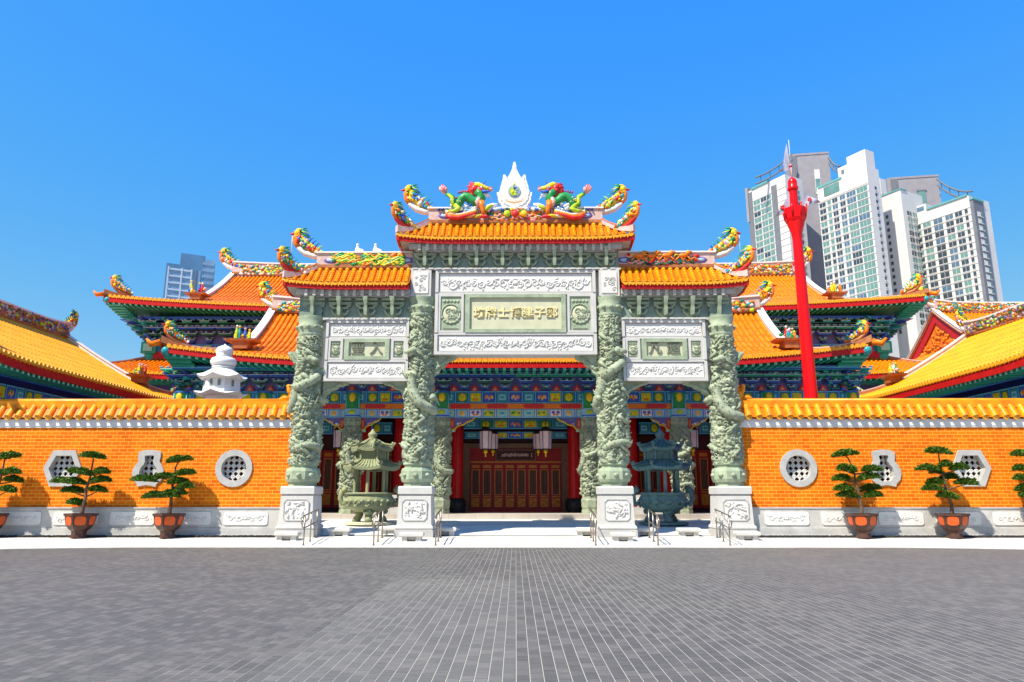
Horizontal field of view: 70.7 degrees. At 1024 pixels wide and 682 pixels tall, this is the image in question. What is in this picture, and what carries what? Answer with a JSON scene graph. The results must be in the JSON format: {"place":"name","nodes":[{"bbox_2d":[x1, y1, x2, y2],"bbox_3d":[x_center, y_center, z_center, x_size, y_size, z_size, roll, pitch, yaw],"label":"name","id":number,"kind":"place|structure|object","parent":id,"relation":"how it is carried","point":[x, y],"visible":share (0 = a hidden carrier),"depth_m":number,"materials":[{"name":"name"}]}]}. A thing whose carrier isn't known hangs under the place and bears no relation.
{"place":"outdoors","nodes":[
{"label":"outdoors","id":0,"kind":"place"},
{"bbox_2d":[0,535,274,537],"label":"curb","id":1,"kind":"structure","parent":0,"point":[176,536],"depth_m":25.17,"materials":[{"name":"grey stone"}]},
{"bbox_2d":[165,266,191,298],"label":"apartment tower","id":2,"kind":"structure","parent":0,"point":[178,281],"depth_m":444.98,"materials":[{"name":"white concrete"}]},
{"bbox_2d":[163,253,215,297],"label":"apartment tower","id":3,"kind":"structure","parent":0,"point":[203,269],"depth_m":542.31,"materials":[{"name":"blue glass"}]},
{"bbox_2d":[0,548,1023,681],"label":"forecourt paving","id":4,"kind":"structure","parent":0,"point":[511,614],"depth_m":9.90,"materials":[{"name":"grey stone"}]},
{"bbox_2d":[0,536,1023,549],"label":"pavement","id":5,"kind":"structure","parent":0,"point":[491,542],"depth_m":23.81,"materials":[{"name":"white stone"}]},
{"bbox_2d":[0,450,24,528],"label":"potted bonsai","id":6,"kind":"object","parent":5,"relation":"on","point":[13,470],"visible":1,"depth_m":25.32,"materials":[{"name":"plant"}]},
{"bbox_2d":[49,451,113,537],"bbox_3d":[-15.146,5.329,25.239,2.220,2.991,1.060,0,-12,0],"label":"potted bonsai","id":7,"kind":"object","parent":5,"relation":"on","point":[80,524],"visible":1,"depth_m":25.19,"materials":[{"name":"plant"}]},
{"bbox_2d":[0,384,295,535],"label":"perimeter wall","id":8,"kind":"structure","parent":5,"relation":"on","point":[237,449],"depth_m":26.27,"materials":[{"name":"orange brick"}]},
{"bbox_2d":[43,450,81,485],"bbox_3d":[-16.287,4.658,26.374,1.400,1.290,0.475,0,-12,0],"label":"hexagonal window","id":9,"kind":"structure","parent":8,"relation":"in","point":[65,459],"depth_m":26.26,"materials":[{"name":"grey stone"}]},
{"bbox_2d":[132,450,163,486],"bbox_3d":[-13.167,4.655,26.359,1.144,1.320,0.475,0,-12,0],"label":"lattice window","id":10,"kind":"structure","parent":8,"relation":"in","point":[150,459],"depth_m":26.21,"materials":[{"name":"grey stone"}]},
{"bbox_2d":[215,450,252,486],"bbox_3d":[-10.067,4.651,26.344,1.340,1.340,0.475,0,-12,0],"label":"round window","id":11,"kind":"structure","parent":8,"relation":"in","point":[239,467],"depth_m":26.21,"materials":[{"name":"grey stone"}]},
{"bbox_2d":[128,454,197,537],"bbox_3d":[-12.210,5.385,25.212,2.360,2.870,1.060,0,-12,0],"label":"potted bonsai","id":12,"kind":"object","parent":5,"relation":"on","point":[168,524],"visible":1,"depth_m":25.07,"materials":[{"name":"plant"}]},
{"bbox_2d":[274,531,301,540],"bbox_3d":[-7.624,6.627,24.544,0.800,0.300,0.500,0,-12,0],"label":"stone block","id":13,"kind":"object","parent":5,"relation":"on","point":[290,535],"depth_m":24.36,"materials":[{"name":"white stone"}]},
{"bbox_2d":[301,509,318,544],"bbox_3d":[-6.776,6.215,24.198,0.120,1.137,1.944,0,-12,0],"label":"handrail","id":14,"kind":"object","parent":5,"relation":"on","point":[311,523],"visible":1,"depth_m":24.23,"materials":[{"name":"metal"}]},
{"bbox_2d":[372,509,383,544],"bbox_3d":[-4.496,6.213,24.187,0.120,1.137,1.944,0,-12,0],"label":"handrail","id":15,"kind":"object","parent":5,"relation":"on","point":[378,524],"visible":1,"depth_m":24.23,"materials":[{"name":"metal"}]},
{"bbox_2d":[379,526,394,534],"bbox_3d":[-4.318,6.761,25.777,0.800,0.300,0.500,0,-12,0],"label":"stone block","id":16,"kind":"object","parent":5,"relation":"on","point":[387,530],"depth_m":25.56,"materials":[{"name":"white stone"}]},
{"bbox_2d":[399,532,424,541],"bbox_3d":[-3.375,6.606,24.373,0.800,0.300,0.500,0,-12,0],"label":"stone block","id":17,"kind":"object","parent":5,"relation":"on","point":[407,536],"depth_m":24.18,"materials":[{"name":"white stone"}]},
{"bbox_2d":[434,509,441,544],"bbox_3d":[-2.476,6.211,24.177,0.120,1.137,1.944,0,-12,0],"label":"handrail","id":18,"kind":"object","parent":5,"relation":"on","point":[436,526],"visible":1,"depth_m":24.19,"materials":[{"name":"metal"}]},
{"bbox_2d":[274,162,757,537],"bbox_3d":[0.132,-0.050,27.254,18.027,14.436,2.054,0,-12,0],"label":"memorial gateway","id":19,"kind":"object","parent":5,"relation":"on","point":[514,275],"visible":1,"depth_m":27.00,"materials":[{"name":"stone"}]},
{"bbox_2d":[589,509,596,544],"bbox_3d":[2.724,6.205,24.152,0.120,1.137,1.944,0,-12,0],"label":"handrail","id":20,"kind":"object","parent":5,"relation":"on","point":[593,527],"visible":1,"depth_m":24.24,"materials":[{"name":"metal"}]},
{"bbox_2d":[610,532,635,541],"bbox_3d":[3.725,6.599,24.338,0.800,0.300,0.500,0,-12,0],"label":"stone block","id":21,"kind":"object","parent":5,"relation":"on","point":[618,536],"depth_m":24.14,"materials":[{"name":"white stone"}]},
{"bbox_2d":[647,509,659,544],"bbox_3d":[4.744,6.203,24.142,0.120,1.137,1.944,0,-12,0],"label":"handrail","id":22,"kind":"object","parent":5,"relation":"on","point":[657,521],"visible":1,"depth_m":24.16,"materials":[{"name":"metal"}]},
{"bbox_2d":[714,509,731,545],"bbox_3d":[7.074,6.201,24.131,0.120,1.137,1.944,0,-12,0],"label":"handrail","id":23,"kind":"object","parent":5,"relation":"on","point":[722,524],"visible":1,"depth_m":24.20,"materials":[{"name":"metal"}]},
{"bbox_2d":[831,448,884,537],"bbox_3d":[12.063,5.260,25.116,1.813,3.073,1.060,0,-12,0],"label":"potted bonsai","id":24,"kind":"object","parent":5,"relation":"on","point":[861,524],"visible":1,"depth_m":25.03,"materials":[{"name":"plant"}]},
{"bbox_2d":[737,384,1023,535],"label":"perimeter wall","id":25,"kind":"structure","parent":5,"relation":"on","point":[790,445],"depth_m":26.14,"materials":[{"name":"orange brick"}]},
{"bbox_2d":[780,449,816,486],"bbox_3d":[10.332,4.630,26.245,1.340,1.340,0.475,0,-12,0],"label":"round window","id":26,"kind":"structure","parent":25,"relation":"in","point":[793,467],"depth_m":26.11,"materials":[{"name":"grey stone"}]},
{"bbox_2d":[870,450,901,486],"bbox_3d":[13.432,4.627,26.230,1.144,1.320,0.475,0,-12,0],"label":"lattice window","id":27,"kind":"structure","parent":25,"relation":"in","point":[883,458],"depth_m":26.08,"materials":[{"name":"grey stone"}]},
{"bbox_2d":[953,450,990,485],"bbox_3d":[16.552,4.623,26.214,1.400,1.290,0.475,0,-12,0],"label":"hexagonal window","id":28,"kind":"structure","parent":25,"relation":"in","point":[969,457],"depth_m":26.11,"materials":[{"name":"grey stone"}]},
{"bbox_2d":[914,445,980,537],"bbox_3d":[15.145,5.216,25.110,2.241,3.157,1.060,0,-12,0],"label":"potted bonsai","id":29,"kind":"object","parent":5,"relation":"on","point":[952,524],"visible":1,"depth_m":24.98,"materials":[{"name":"plant"}]},
{"bbox_2d":[1008,448,1023,497],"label":"potted bonsai","id":30,"kind":"object","parent":5,"relation":"on","point":[1018,467],"visible":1,"depth_m":25.26,"materials":[{"name":"plant"}]},
{"bbox_2d":[0,0,1023,360],"label":"sky","id":31,"kind":"structure","parent":0,"point":[136,136],"materials":[{"name":"blue"}]},
{"bbox_2d":[321,520,709,534],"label":"courtyard","id":32,"kind":"structure","parent":0,"point":[515,527],"depth_m":28.93,"materials":[{"name":"stone"}]},
{"bbox_2d":[0,299,175,398],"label":"side wing","id":33,"kind":"structure","parent":32,"relation":"on","point":[43,357],"depth_m":35.42,"materials":[{"name":"yellow tile"}]},
{"bbox_2d":[193,344,247,398],"bbox_3d":[-11.797,3.716,28.924,2.200,7.386,2.080,0,-12,0],"label":"stone pagoda","id":34,"kind":"object","parent":32,"relation":"on","point":[222,378],"visible":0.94,"depth_m":28.89,"materials":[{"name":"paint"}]},
{"bbox_2d":[327,527,352,535],"bbox_3d":[-6.216,6.884,26.067,0.800,0.300,0.500,0,-12,0],"label":"stone block","id":35,"kind":"object","parent":32,"relation":"on","point":[336,531],"depth_m":25.88,"materials":[{"name":"white stone"}]},
{"bbox_2d":[338,429,402,524],"bbox_3d":[-5.897,5.640,30.219,2.694,3.940,2.305,0,-12,0],"label":"incense burner","id":36,"kind":"object","parent":32,"relation":"on","point":[372,451],"visible":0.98,"depth_m":29.74,"materials":[{"name":"stone"}]},
{"bbox_2d":[437,527,456,535],"bbox_3d":[-2.416,6.894,26.147,0.800,0.300,0.500,0,-12,0],"label":"stone block","id":37,"kind":"object","parent":32,"relation":"on","point":[449,531],"depth_m":25.95,"materials":[{"name":"white stone"}]},
{"bbox_2d":[146,280,886,519],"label":"entrance hall","id":38,"kind":"structure","parent":32,"relation":"on","point":[515,476],"depth_m":34.50,"materials":[{"name":"wood"}]},
{"bbox_2d":[317,450,322,485],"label":"door leaf","id":39,"kind":"structure","parent":38,"relation":"in","point":[319,466],"depth_m":37.61,"materials":[{"name":"brown wood"}]},
{"bbox_2d":[321,450,334,507],"bbox_3d":[-9.591,7.159,37.510,0.586,2.950,0.123,0,-12,0],"label":"door leaf","id":40,"kind":"structure","parent":38,"relation":"in","point":[328,455],"depth_m":37.50,"materials":[{"name":"brown wood"}]},
{"bbox_2d":[332,450,339,507],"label":"door leaf","id":41,"kind":"structure","parent":38,"relation":"in","point":[335,503],"depth_m":37.45,"materials":[{"name":"brown wood"}]},
{"bbox_2d":[333,427,342,454],"bbox_3d":[-8.571,4.489,35.903,0.634,2.373,0.552,0,-12,0],"label":"palace lantern","id":42,"kind":"object","parent":38,"relation":"hanging from","point":[337,439],"visible":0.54,"depth_m":35.62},
{"bbox_2d":[371,471,380,491],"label":"door leaf","id":43,"kind":"structure","parent":38,"relation":"in","point":[378,473],"depth_m":37.44,"materials":[{"name":"brown wood"}]},
{"bbox_2d":[363,495,397,513],"bbox_3d":[-5.482,7.457,32.946,3.100,0.850,0.400,0,-12,0],"label":"stone balustrade","id":44,"kind":"object","parent":38,"relation":"on","point":[392,510],"visible":0.06,"depth_m":32.79,"materials":[{"name":"beige stone"}]},
{"bbox_2d":[381,450,393,492],"bbox_3d":[-6.491,7.156,37.495,0.586,2.950,0.123,0,-12,0],"label":"door leaf","id":45,"kind":"structure","parent":38,"relation":"in","point":[391,454],"depth_m":37.48,"materials":[{"name":"brown wood"}]},
{"bbox_2d":[470,463,480,508],"bbox_3d":[-1.891,7.510,37.405,0.575,2.360,0.123,0,-12,0],"label":"door leaf","id":46,"kind":"structure","parent":38,"relation":"in","point":[475,468],"depth_m":37.38,"materials":[{"name":"brown wood"}]},
{"bbox_2d":[479,418,491,456],"bbox_3d":[-1.293,4.477,35.460,0.640,2.396,0.558,0,-12,0],"label":"palace lantern","id":47,"kind":"object","parent":38,"relation":"hanging from","point":[485,437],"visible":0.98,"depth_m":35.20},
{"bbox_2d":[481,463,492,508],"bbox_3d":[-1.297,7.510,37.403,0.575,2.360,0.123,0,-12,0],"label":"door leaf","id":48,"kind":"structure","parent":38,"relation":"in","point":[487,468],"depth_m":37.38,"materials":[{"name":"brown wood"}]},
{"bbox_2d":[491,418,498,455],"bbox_3d":[-0.975,4.819,37.123,0.574,2.147,0.500,0,-12,0],"label":"palace lantern","id":49,"kind":"object","parent":38,"relation":"hanging from","point":[495,435],"visible":0.69,"depth_m":36.88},
{"bbox_2d":[493,463,503,508],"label":"door leaf","id":50,"kind":"structure","parent":38,"relation":"in","point":[498,468],"depth_m":37.38,"materials":[{"name":"brown wood"}]},
{"bbox_2d":[504,463,514,508],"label":"door leaf","id":51,"kind":"structure","parent":38,"relation":"in","point":[509,468],"depth_m":37.37,"materials":[{"name":"brown wood"}]},
{"bbox_2d":[516,463,526,508],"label":"door leaf","id":52,"kind":"structure","parent":38,"relation":"in","point":[521,468],"depth_m":37.37,"materials":[{"name":"brown wood"}]},
{"bbox_2d":[527,463,538,508],"bbox_3d":[1.079,7.507,37.391,0.575,2.360,0.123,0,-12,0],"label":"door leaf","id":53,"kind":"structure","parent":38,"relation":"in","point":[532,468],"depth_m":37.36,"materials":[{"name":"brown wood"}]},
{"bbox_2d":[533,430,539,455],"bbox_3d":[1.345,4.817,37.112,0.574,2.147,0.500,0,-12,0],"label":"palace lantern","id":54,"kind":"object","parent":38,"relation":"hanging from","point":[536,444],"visible":0.72,"depth_m":36.86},
{"bbox_2d":[539,463,549,508],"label":"door leaf","id":55,"kind":"structure","parent":38,"relation":"in","point":[544,468],"depth_m":37.36,"materials":[{"name":"brown wood"}]},
{"bbox_2d":[539,418,551,456],"bbox_3d":[1.647,4.474,35.446,0.640,2.396,0.558,0,-12,0],"label":"palace lantern","id":56,"kind":"object","parent":38,"relation":"hanging from","point":[545,436],"visible":0.97,"depth_m":35.19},
{"bbox_2d":[550,463,561,508],"bbox_3d":[2.267,7.506,37.385,0.575,2.360,0.123,0,-12,0],"label":"door leaf","id":57,"kind":"structure","parent":38,"relation":"in","point":[555,468],"depth_m":37.35,"materials":[{"name":"brown wood"}]},
{"bbox_2d":[638,450,644,492],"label":"door leaf","id":58,"kind":"structure","parent":38,"relation":"in","point":[640,454],"depth_m":37.42,"materials":[{"name":"brown wood"}]},
{"bbox_2d":[633,495,662,513],"bbox_3d":[5.817,7.445,32.891,3.100,0.850,0.400,0,-12,0],"label":"stone balustrade","id":59,"kind":"object","parent":38,"relation":"on","point":[638,510],"visible":0.14,"depth_m":32.73,"materials":[{"name":"beige stone"}]},
{"bbox_2d":[651,471,656,491],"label":"door leaf","id":60,"kind":"structure","parent":38,"relation":"in","point":[653,473],"depth_m":37.37,"materials":[{"name":"brown wood"}]},
{"bbox_2d":[689,426,698,454],"bbox_3d":[8.929,4.470,35.819,0.634,2.373,0.552,0,-12,0],"label":"palace lantern","id":61,"kind":"object","parent":38,"relation":"hanging from","point":[693,434],"visible":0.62,"depth_m":35.53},
{"bbox_2d":[690,450,699,507],"bbox_3d":[9.349,7.140,37.418,0.587,2.950,0.123,0,-12,0],"label":"door leaf","id":62,"kind":"structure","parent":38,"relation":"in","point":[696,504],"depth_m":37.36,"materials":[{"name":"brown wood"}]},
{"bbox_2d":[697,450,710,507],"bbox_3d":[9.969,7.139,37.415,0.586,2.950,0.123,0,-12,0],"label":"door leaf","id":63,"kind":"structure","parent":38,"relation":"in","point":[702,455],"depth_m":37.40,"materials":[{"name":"brown wood"}]},
{"bbox_2d":[709,450,714,485],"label":"door leaf","id":64,"kind":"structure","parent":38,"relation":"in","point":[710,453],"depth_m":37.53,"materials":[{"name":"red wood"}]},
{"bbox_2d":[93,247,939,390],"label":"hall","id":65,"kind":"structure","parent":32,"relation":"on","point":[214,316],"depth_m":48.93,"materials":[{"name":"tile"}]},
{"bbox_2d":[575,527,596,535],"bbox_3d":[2.683,6.874,26.023,0.800,0.300,0.500,0,-12,0],"label":"stone block","id":66,"kind":"object","parent":32,"relation":"on","point":[581,531],"depth_m":25.83,"materials":[{"name":"white stone"}]},
{"bbox_2d":[637,527,655,535],"bbox_3d":[4.734,6.872,26.014,0.800,0.300,0.500,0,-12,0],"label":"stone block","id":67,"kind":"object","parent":32,"relation":"on","point":[643,530],"depth_m":25.82,"materials":[{"name":"white stone"}]},
{"bbox_2d":[630,429,694,524],"bbox_3d":[6.252,5.628,30.160,2.694,3.940,2.305,0,-12,0],"label":"incense burner","id":68,"kind":"object","parent":32,"relation":"on","point":[660,451],"visible":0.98,"depth_m":29.68,"materials":[{"name":"teal metal"}]},
{"bbox_2d":[676,527,700,535],"bbox_3d":[6.333,6.856,25.907,0.800,0.300,0.500,0,-12,0],"label":"bench","id":69,"kind":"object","parent":32,"relation":"on","point":[685,531],"depth_m":25.72,"materials":[{"name":"white stone"}]},
{"bbox_2d":[782,140,817,397],"bbox_3d":[12.480,-0.780,30.788,1.009,16.968,1.006,8,-14,-33],"label":"flagpole","id":70,"kind":"object","parent":32,"relation":"on","point":[794,214],"visible":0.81,"depth_m":30.96,"materials":[{"name":"red metal"}]},
{"bbox_2d":[775,195,789,216],"bbox_3d":[11.992,-6.064,31.911,0.771,1.161,0.179,0,-12,0],"label":"flag","id":71,"kind":"object","parent":70,"relation":"attached to","point":[786,204],"visible":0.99,"depth_m":31.93,"materials":[{"name":"fabric"}]},
{"bbox_2d":[781,144,790,171],"bbox_3d":[12.272,-8.243,32.402,0.458,1.345,0.132,0,-12,0],"label":"flag","id":72,"kind":"object","parent":70,"relation":"attached to","point":[786,164],"visible":1,"depth_m":32.34,"materials":[{"name":"fabric"}]},
{"bbox_2d":[804,193,819,205],"bbox_3d":[13.283,-6.277,31.950,0.697,0.631,0.179,0,-12,0],"label":"flag","id":73,"kind":"object","parent":70,"relation":"attached to","point":[808,200],"visible":0.97,"depth_m":31.95,"materials":[{"name":"fabric"}]},
{"bbox_2d":[857,302,1023,397],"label":"side wing","id":74,"kind":"structure","parent":32,"relation":"on","point":[981,357],"depth_m":35.63,"materials":[{"name":"yellow tile"}]},
{"bbox_2d":[907,286,1021,360],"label":"side hall","id":75,"kind":"structure","parent":32,"relation":"on","point":[940,330],"depth_m":56.68,"materials":[{"name":"tile"}]},
{"bbox_2d":[323,535,708,535],"bbox_3d":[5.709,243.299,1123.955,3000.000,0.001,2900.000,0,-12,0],"label":"ground","id":76,"kind":"structure","parent":0,"point":[513,535],"depth_m":30.30,"materials":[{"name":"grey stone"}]},
{"bbox_2d":[879,178,928,358],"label":"apartment tower","id":77,"kind":"structure","parent":76,"relation":"on","point":[902,231],"depth_m":318.26,"materials":[{"name":"white concrete"}]},
{"bbox_2d":[917,194,1003,311],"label":"apartment tower","id":78,"kind":"structure","parent":76,"relation":"on","point":[959,254],"depth_m":305.06,"materials":[{"name":"white concrete"}]},
{"bbox_2d":[938,251,946,258],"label":"window","id":79,"kind":"structure","parent":78,"relation":"in","point":[943,254],"depth_m":310.82,"materials":[{"name":"grey glass"}]},
{"bbox_2d":[941,278,950,285],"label":"window","id":80,"kind":"structure","parent":78,"relation":"in","point":[947,281],"depth_m":308.21,"materials":[{"name":"grey glass"}]},
{"bbox_2d":[942,285,951,292],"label":"window","id":81,"kind":"structure","parent":78,"relation":"in","point":[947,288],"depth_m":307.58,"materials":[{"name":"blue glass"}]},
{"bbox_2d":[943,292,952,299],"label":"window","id":82,"kind":"structure","parent":78,"relation":"in","point":[948,295],"depth_m":307.12,"materials":[{"name":"grey glass"}]},
{"bbox_2d":[936,178,972,196],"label":"roof truss","id":83,"kind":"object","parent":78,"relation":"attached to","point":[944,184],"visible":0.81,"depth_m":337.38,"materials":[{"name":"white metal"}]},
{"bbox_2d":[733,531,760,540],"bbox_3d":[7.976,6.616,24.518,0.800,0.300,0.500,0,-12,0],"label":"bench","id":84,"kind":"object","parent":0,"point":[743,535],"depth_m":24.33,"materials":[{"name":"white stone"}]},
{"bbox_2d":[745,174,810,279],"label":"apartment tower","id":85,"kind":"structure","parent":0,"point":[770,236],"depth_m":345.99,"materials":[{"name":"white concrete"}]},
{"bbox_2d":[755,153,792,183],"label":"roof truss","id":86,"kind":"object","parent":85,"relation":"attached to","point":[770,171],"visible":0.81,"depth_m":350.27,"materials":[{"name":"white metal"}]},
{"bbox_2d":[786,152,830,290],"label":"apartment tower","id":87,"kind":"structure","parent":0,"point":[811,171],"depth_m":359.44,"materials":[{"name":"grey concrete"}]},
{"bbox_2d":[828,156,840,172],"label":"roof truss","id":88,"kind":"object","parent":87,"relation":"attached to","point":[832,162],"visible":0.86,"depth_m":356.89,"materials":[{"name":"white metal"}]},
{"bbox_2d":[817,149,899,357],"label":"apartment tower","id":89,"kind":"structure","parent":0,"point":[855,250],"depth_m":314.01,"materials":[{"name":"white concrete"}]},
{"bbox_2d":[850,230,859,238],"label":"window","id":90,"kind":"structure","parent":89,"relation":"in","point":[855,234],"depth_m":313.41,"materials":[{"name":"teal glass"}]},
{"bbox_2d":[851,237,860,245],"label":"window","id":91,"kind":"structure","parent":89,"relation":"in","point":[855,241],"depth_m":312.72,"materials":[{"name":"teal glass"}]},
{"bbox_2d":[853,258,862,265],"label":"window","id":92,"kind":"structure","parent":89,"relation":"in","point":[859,261],"depth_m":310.75,"materials":[{"name":"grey glass"}]},
{"bbox_2d":[854,265,863,272],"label":"window","id":93,"kind":"structure","parent":89,"relation":"in","point":[860,268],"depth_m":310.18,"materials":[{"name":"teal glass"}]},
{"bbox_2d":[855,272,864,279],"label":"window","id":94,"kind":"structure","parent":89,"relation":"in","point":[860,275],"depth_m":309.61,"materials":[{"name":"teal glass"}]},
{"bbox_2d":[856,279,864,286],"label":"window","id":95,"kind":"structure","parent":89,"relation":"in","point":[861,282],"depth_m":308.82,"materials":[{"name":"teal glass"}]},
{"bbox_2d":[856,185,866,194],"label":"window","id":96,"kind":"structure","parent":89,"relation":"in","point":[860,190],"depth_m":312.88,"materials":[{"name":"teal glass"}]},
{"bbox_2d":[857,192,867,201],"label":"window","id":97,"kind":"structure","parent":89,"relation":"in","point":[865,195],"depth_m":312.19,"materials":[{"name":"teal glass"}]},
{"bbox_2d":[858,199,868,207],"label":"window","id":98,"kind":"structure","parent":89,"relation":"in","point":[865,202],"depth_m":311.50,"materials":[{"name":"teal glass"}]},
{"bbox_2d":[859,206,869,214],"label":"window","id":99,"kind":"structure","parent":89,"relation":"in","point":[863,210],"depth_m":310.78,"materials":[{"name":"teal glass"}]},
{"bbox_2d":[859,212,869,221],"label":"window","id":100,"kind":"structure","parent":89,"relation":"in","point":[866,216],"depth_m":310.29,"materials":[{"name":"blue glass"}]},
{"bbox_2d":[860,219,870,228],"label":"window","id":101,"kind":"structure","parent":89,"relation":"in","point":[866,223],"depth_m":309.61,"materials":[{"name":"teal glass"}]},
{"bbox_2d":[861,226,871,234],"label":"window","id":102,"kind":"structure","parent":89,"relation":"in","point":[866,230],"depth_m":308.78,"materials":[{"name":"teal glass"}]},
{"bbox_2d":[862,233,872,241],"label":"window","id":103,"kind":"structure","parent":89,"relation":"in","point":[867,237],"depth_m":308.10,"materials":[{"name":"teal glass"}]},
{"bbox_2d":[862,240,872,248],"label":"window","id":104,"kind":"structure","parent":89,"relation":"in","point":[870,243],"depth_m":307.65,"materials":[{"name":"teal glass"}]},
{"bbox_2d":[863,247,873,255],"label":"window","id":105,"kind":"structure","parent":89,"relation":"in","point":[871,250],"depth_m":306.94,"materials":[{"name":"teal glass"}]},
{"bbox_2d":[864,254,874,262],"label":"window","id":106,"kind":"structure","parent":89,"relation":"in","point":[872,257],"depth_m":306.15,"materials":[{"name":"teal glass"}]},
{"bbox_2d":[864,261,875,269],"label":"window","id":107,"kind":"structure","parent":89,"relation":"in","point":[869,265],"depth_m":305.48,"materials":[{"name":"teal glass"}]},
{"bbox_2d":[865,268,876,276],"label":"window","id":108,"kind":"structure","parent":89,"relation":"in","point":[870,272],"depth_m":304.92,"materials":[{"name":"teal glass"}]},
{"bbox_2d":[866,275,876,283],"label":"window","id":109,"kind":"structure","parent":89,"relation":"in","point":[871,279],"depth_m":304.33,"materials":[{"name":"teal glass"}]},
{"bbox_2d":[758,535,1023,537],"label":"gravel","id":110,"kind":"structure","parent":0,"point":[887,536],"depth_m":25.04,"materials":[{"name":"grey stone"}]},
{"bbox_2d":[885,174,941,205],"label":"apartment tower","id":111,"kind":"structure","parent":0,"point":[926,188],"depth_m":359.66,"materials":[{"name":"white concrete"}]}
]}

